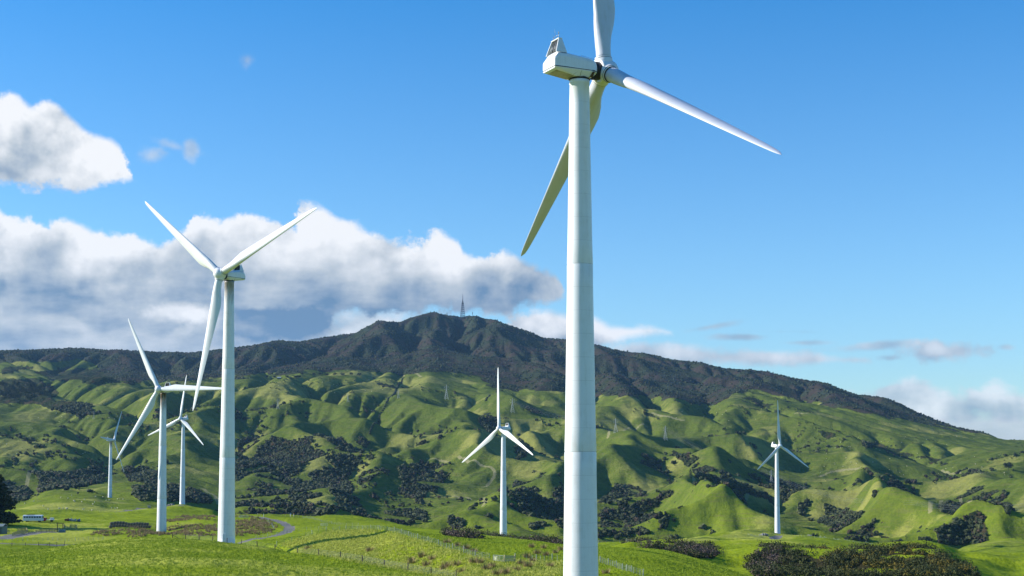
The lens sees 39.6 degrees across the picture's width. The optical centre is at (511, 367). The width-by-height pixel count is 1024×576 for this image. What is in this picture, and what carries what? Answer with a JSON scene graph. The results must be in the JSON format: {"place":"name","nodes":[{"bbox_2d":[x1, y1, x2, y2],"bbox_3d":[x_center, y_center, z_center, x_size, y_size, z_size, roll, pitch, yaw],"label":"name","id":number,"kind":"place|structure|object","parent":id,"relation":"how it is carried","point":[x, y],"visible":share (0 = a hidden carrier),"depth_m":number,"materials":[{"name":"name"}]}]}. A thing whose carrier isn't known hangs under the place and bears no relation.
{"place":"outdoors","nodes":[
{"label":"outdoors","id":0,"kind":"place"},
{"bbox_2d":[0,312,1023,575],"bbox_3d":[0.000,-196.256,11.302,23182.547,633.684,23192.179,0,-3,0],"label":"ground","id":1,"kind":"structure","parent":0,"point":[902,448],"depth_m":2468.02,"materials":[{"name":"green plant"}]},
{"bbox_2d":[0,524,7,533],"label":"farm shed","id":2,"kind":"structure","parent":1,"relation":"on","point":[3,528],"depth_m":547.88,"materials":[{"name":"grey metal"}]},
{"bbox_2d":[7,392,14,399],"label":"plantation tree","id":3,"kind":"object","parent":1,"relation":"on","point":[10,396],"visible":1,"depth_m":2902.20,"materials":[{"name":"green plant"}]},
{"bbox_2d":[0,474,22,524],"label":"conifer","id":4,"kind":"object","parent":1,"relation":"on","point":[7,502],"visible":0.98,"depth_m":588.83,"materials":[{"name":"green plant"}]},
{"bbox_2d":[14,393,20,400],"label":"plantation tree","id":5,"kind":"object","parent":1,"relation":"on","point":[16,396],"visible":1,"depth_m":2881.48,"materials":[{"name":"green plant"}]},
{"bbox_2d":[12,527,27,535],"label":"stock pen","id":6,"kind":"object","parent":1,"relation":"on","point":[22,531],"visible":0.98,"depth_m":550.24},
{"bbox_2d":[25,394,32,399],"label":"plantation tree","id":7,"kind":"object","parent":1,"relation":"on","point":[28,396],"visible":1,"depth_m":2877.15,"materials":[{"name":"green plant"}]},
{"bbox_2d":[1,541,64,545],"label":"roadside fence","id":8,"kind":"object","parent":1,"relation":"on","point":[25,544],"visible":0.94,"depth_m":459.61,"materials":[{"name":"wood"}]},
{"bbox_2d":[23,514,43,521],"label":"bus","id":9,"kind":"object","parent":1,"relation":"on","point":[32,517],"visible":1,"depth_m":623.41,"materials":[{"name":"paint"}]},
{"bbox_2d":[36,527,59,532],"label":"stock pen","id":10,"kind":"object","parent":1,"relation":"on","point":[49,530],"visible":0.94,"depth_m":566.70,"materials":[{"name":"grey metal"}]},
{"bbox_2d":[7,537,93,541],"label":"batten fence","id":11,"kind":"object","parent":1,"relation":"on","point":[88,538],"visible":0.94,"depth_m":499.62,"materials":[{"name":"wood"}]},
{"bbox_2d":[63,524,76,530],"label":"stock pen","id":12,"kind":"object","parent":1,"relation":"on","point":[70,527],"visible":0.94,"depth_m":584.21,"materials":[{"name":"grey metal"}]},
{"bbox_2d":[101,412,123,497],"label":"wind turbine","id":13,"kind":"object","parent":1,"relation":"on","point":[108,439],"visible":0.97,"depth_m":1413.01,"materials":[{"name":"paint"}]},
{"bbox_2d":[116,318,221,531],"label":"wind turbine","id":14,"kind":"object","parent":1,"relation":"on","point":[161,494],"visible":0.93,"depth_m":613.27,"materials":[{"name":"paint"}]},
{"bbox_2d":[148,375,202,503],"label":"wind turbine","id":15,"kind":"object","parent":1,"relation":"on","point":[182,467],"visible":0.94,"depth_m":1156.59,"materials":[{"name":"paint"}]},
{"bbox_2d":[90,514,277,536],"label":"rushes","id":16,"kind":"object","parent":1,"relation":"on","point":[250,522],"visible":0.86,"depth_m":589.66,"materials":[{"name":"plant"}]},
{"bbox_2d":[145,201,316,543],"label":"wind turbine","id":17,"kind":"object","parent":1,"relation":"on","point":[231,272],"visible":0.98,"depth_m":365.54,"materials":[{"name":"paint"}]},
{"bbox_2d":[258,526,326,537],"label":"batten fence","id":18,"kind":"object","parent":1,"relation":"on","point":[283,532],"visible":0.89,"depth_m":547.12,"materials":[{"name":"wood"}]},
{"bbox_2d":[257,513,352,524],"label":"batten fence","id":19,"kind":"object","parent":1,"relation":"on","point":[308,518],"visible":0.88,"depth_m":723.96,"materials":[{"name":"wood"}]},
{"bbox_2d":[172,533,456,575],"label":"post fence","id":20,"kind":"object","parent":1,"relation":"on","point":[325,554],"visible":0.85,"depth_m":259.13,"materials":[{"name":"wood"}]},
{"bbox_2d":[276,525,489,557],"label":"batten fence","id":21,"kind":"object","parent":1,"relation":"on","point":[404,534],"visible":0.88,"depth_m":332.46,"materials":[{"name":"wood"}]},
{"bbox_2d":[368,377,403,433],"bbox_3d":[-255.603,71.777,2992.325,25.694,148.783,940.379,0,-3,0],"label":"fence","id":22,"kind":"object","parent":1,"relation":"on","point":[393,394],"visible":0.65,"depth_m":2849.07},
{"bbox_2d":[407,558,416,563],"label":"rush tussock","id":23,"kind":"object","parent":1,"relation":"on","point":[411,562],"visible":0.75,"depth_m":285.82,"materials":[{"name":"green plant"}]},
{"bbox_2d":[278,528,562,575],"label":"long grass","id":24,"kind":"structure","parent":1,"relation":"on","point":[348,543],"depth_m":291.37,"materials":[{"name":"green plant"}]},
{"bbox_2d":[418,550,425,557],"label":"rush tussock","id":25,"kind":"object","parent":1,"relation":"on","point":[421,554],"visible":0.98,"depth_m":291.55,"materials":[{"name":"green plant"}]},
{"bbox_2d":[421,560,431,565],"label":"rush tussock","id":26,"kind":"object","parent":1,"relation":"on","point":[426,562],"visible":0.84,"depth_m":277.98,"materials":[{"name":"plant"}]},
{"bbox_2d":[440,561,449,567],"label":"rush tussock","id":27,"kind":"object","parent":1,"relation":"on","point":[446,563],"visible":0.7,"depth_m":268.04,"materials":[{"name":"plant"}]},
{"bbox_2d":[442,538,452,542],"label":"rush tussock","id":28,"kind":"object","parent":1,"relation":"on","point":[445,540],"visible":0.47,"depth_m":317.02,"materials":[{"name":"green plant"}]},
{"bbox_2d":[450,559,461,565],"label":"rush tussock","id":29,"kind":"object","parent":1,"relation":"on","point":[455,563],"visible":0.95,"depth_m":264.76,"materials":[{"name":"green plant"}]},
{"bbox_2d":[460,298,464,319],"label":"transmitter mast","id":30,"kind":"object","parent":1,"relation":"on","point":[462,305],"visible":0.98,"depth_m":5239.66,"materials":[{"name":"metal"}]},
{"bbox_2d":[462,543,470,548],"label":"rush tussock","id":31,"kind":"object","parent":1,"relation":"on","point":[466,546],"visible":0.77,"depth_m":299.41,"materials":[{"name":"green plant"}]},
{"bbox_2d":[475,557,484,563],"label":"rush tussock","id":32,"kind":"object","parent":1,"relation":"on","point":[481,560],"visible":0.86,"depth_m":261.38,"materials":[{"name":"green plant"}]},
{"bbox_2d":[0,526,967,575],"bbox_3d":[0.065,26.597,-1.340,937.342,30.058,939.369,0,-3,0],"label":"grass","id":33,"kind":"structure","parent":1,"relation":"on","point":[176,539],"depth_m":264.57,"materials":[{"name":"green plant"}]},
{"bbox_2d":[479,563,490,569],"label":"rush tussock","id":34,"kind":"object","parent":1,"relation":"on","point":[486,567],"visible":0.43,"depth_m":250.87,"materials":[{"name":"plant"}]},
{"bbox_2d":[0,311,988,434],"bbox_3d":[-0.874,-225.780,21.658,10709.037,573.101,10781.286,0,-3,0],"label":"forest","id":35,"kind":"object","parent":1,"relation":"on","point":[428,368],"visible":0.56,"depth_m":4181.17,"materials":[{"name":"green plant"}]},
{"bbox_2d":[490,569,501,575],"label":"rush tussock","id":36,"kind":"object","parent":1,"relation":"on","point":[497,573],"visible":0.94,"depth_m":240.46,"materials":[{"name":"plant"}]},
{"bbox_2d":[462,369,532,534],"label":"wind turbine","id":37,"kind":"object","parent":1,"relation":"on","point":[504,431],"visible":0.95,"depth_m":824.96,"materials":[{"name":"paint"}]},
{"bbox_2d":[500,565,512,573],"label":"rush tussock","id":38,"kind":"object","parent":1,"relation":"on","point":[506,571],"visible":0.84,"depth_m":241.84,"materials":[{"name":"plant"}]},
{"bbox_2d":[504,555,514,561],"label":"strainer assembly","id":39,"kind":"object","parent":1,"relation":"on","point":[509,557],"visible":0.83,"depth_m":264.92,"materials":[{"name":"grey wood"}]},
{"bbox_2d":[0,397,1023,544],"bbox_3d":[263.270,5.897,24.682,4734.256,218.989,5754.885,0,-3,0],"label":"scrub","id":40,"kind":"object","parent":1,"relation":"on","point":[146,475],"visible":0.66,"depth_m":1956.96,"materials":[{"name":"green plant"}]},
{"bbox_2d":[522,561,532,566],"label":"rush tussock","id":41,"kind":"object","parent":1,"relation":"on","point":[527,564],"visible":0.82,"depth_m":258.48,"materials":[{"name":"plant"}]},
{"bbox_2d":[533,548,540,553],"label":"rush tussock","id":42,"kind":"object","parent":1,"relation":"on","point":[537,551],"visible":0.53,"depth_m":297.12,"materials":[{"name":"green plant"}]},
{"bbox_2d":[515,553,643,575],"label":"batten fence","id":43,"kind":"object","parent":1,"relation":"on","point":[622,566],"visible":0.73,"depth_m":271.63,"materials":[{"name":"wood"}]},
{"bbox_2d":[601,568,610,573],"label":"rush tussock","id":44,"kind":"object","parent":1,"relation":"on","point":[606,571],"visible":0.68,"depth_m":244.24,"materials":[{"name":"plant"}]},
{"bbox_2d":[440,525,787,575],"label":"heath","id":45,"kind":"object","parent":1,"relation":"on","point":[456,533],"visible":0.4,"depth_m":500.88,"materials":[{"name":"green plant"}]},
{"bbox_2d":[521,0,781,575],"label":"wind turbine","id":46,"kind":"object","parent":1,"relation":"on","point":[601,71],"visible":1,"depth_m":172.18,"materials":[{"name":"paint"}]},
{"bbox_2d":[439,527,982,575],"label":"gorse","id":47,"kind":"object","parent":1,"relation":"on","point":[804,569],"visible":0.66,"depth_m":475.97,"materials":[{"name":"green plant"}]},
{"bbox_2d":[758,400,808,533],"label":"wind turbine","id":48,"kind":"object","parent":1,"relation":"on","point":[777,497],"visible":0.92,"depth_m":1111.55,"materials":[{"name":"paint"}]},
{"bbox_2d":[816,540,972,575],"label":"flowering gorse","id":49,"kind":"object","parent":1,"relation":"on","point":[932,555],"visible":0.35,"depth_m":467.46,"materials":[{"name":"green plant"}]},
{"bbox_2d":[915,501,1023,509],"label":"power line","id":50,"kind":"object","parent":1,"relation":"on","point":[953,505],"visible":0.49,"depth_m":1553.07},
{"bbox_2d":[1003,462,1012,470],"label":"broadleaf tree","id":51,"kind":"object","parent":1,"relation":"on","point":[1009,464],"visible":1,"depth_m":2296.08,"materials":[{"name":"green plant"}]},
{"bbox_2d":[0,0,1023,439],"label":"sky","id":52,"kind":"structure","parent":0,"point":[881,254],"materials":[{"name":"blue"}]}
]}

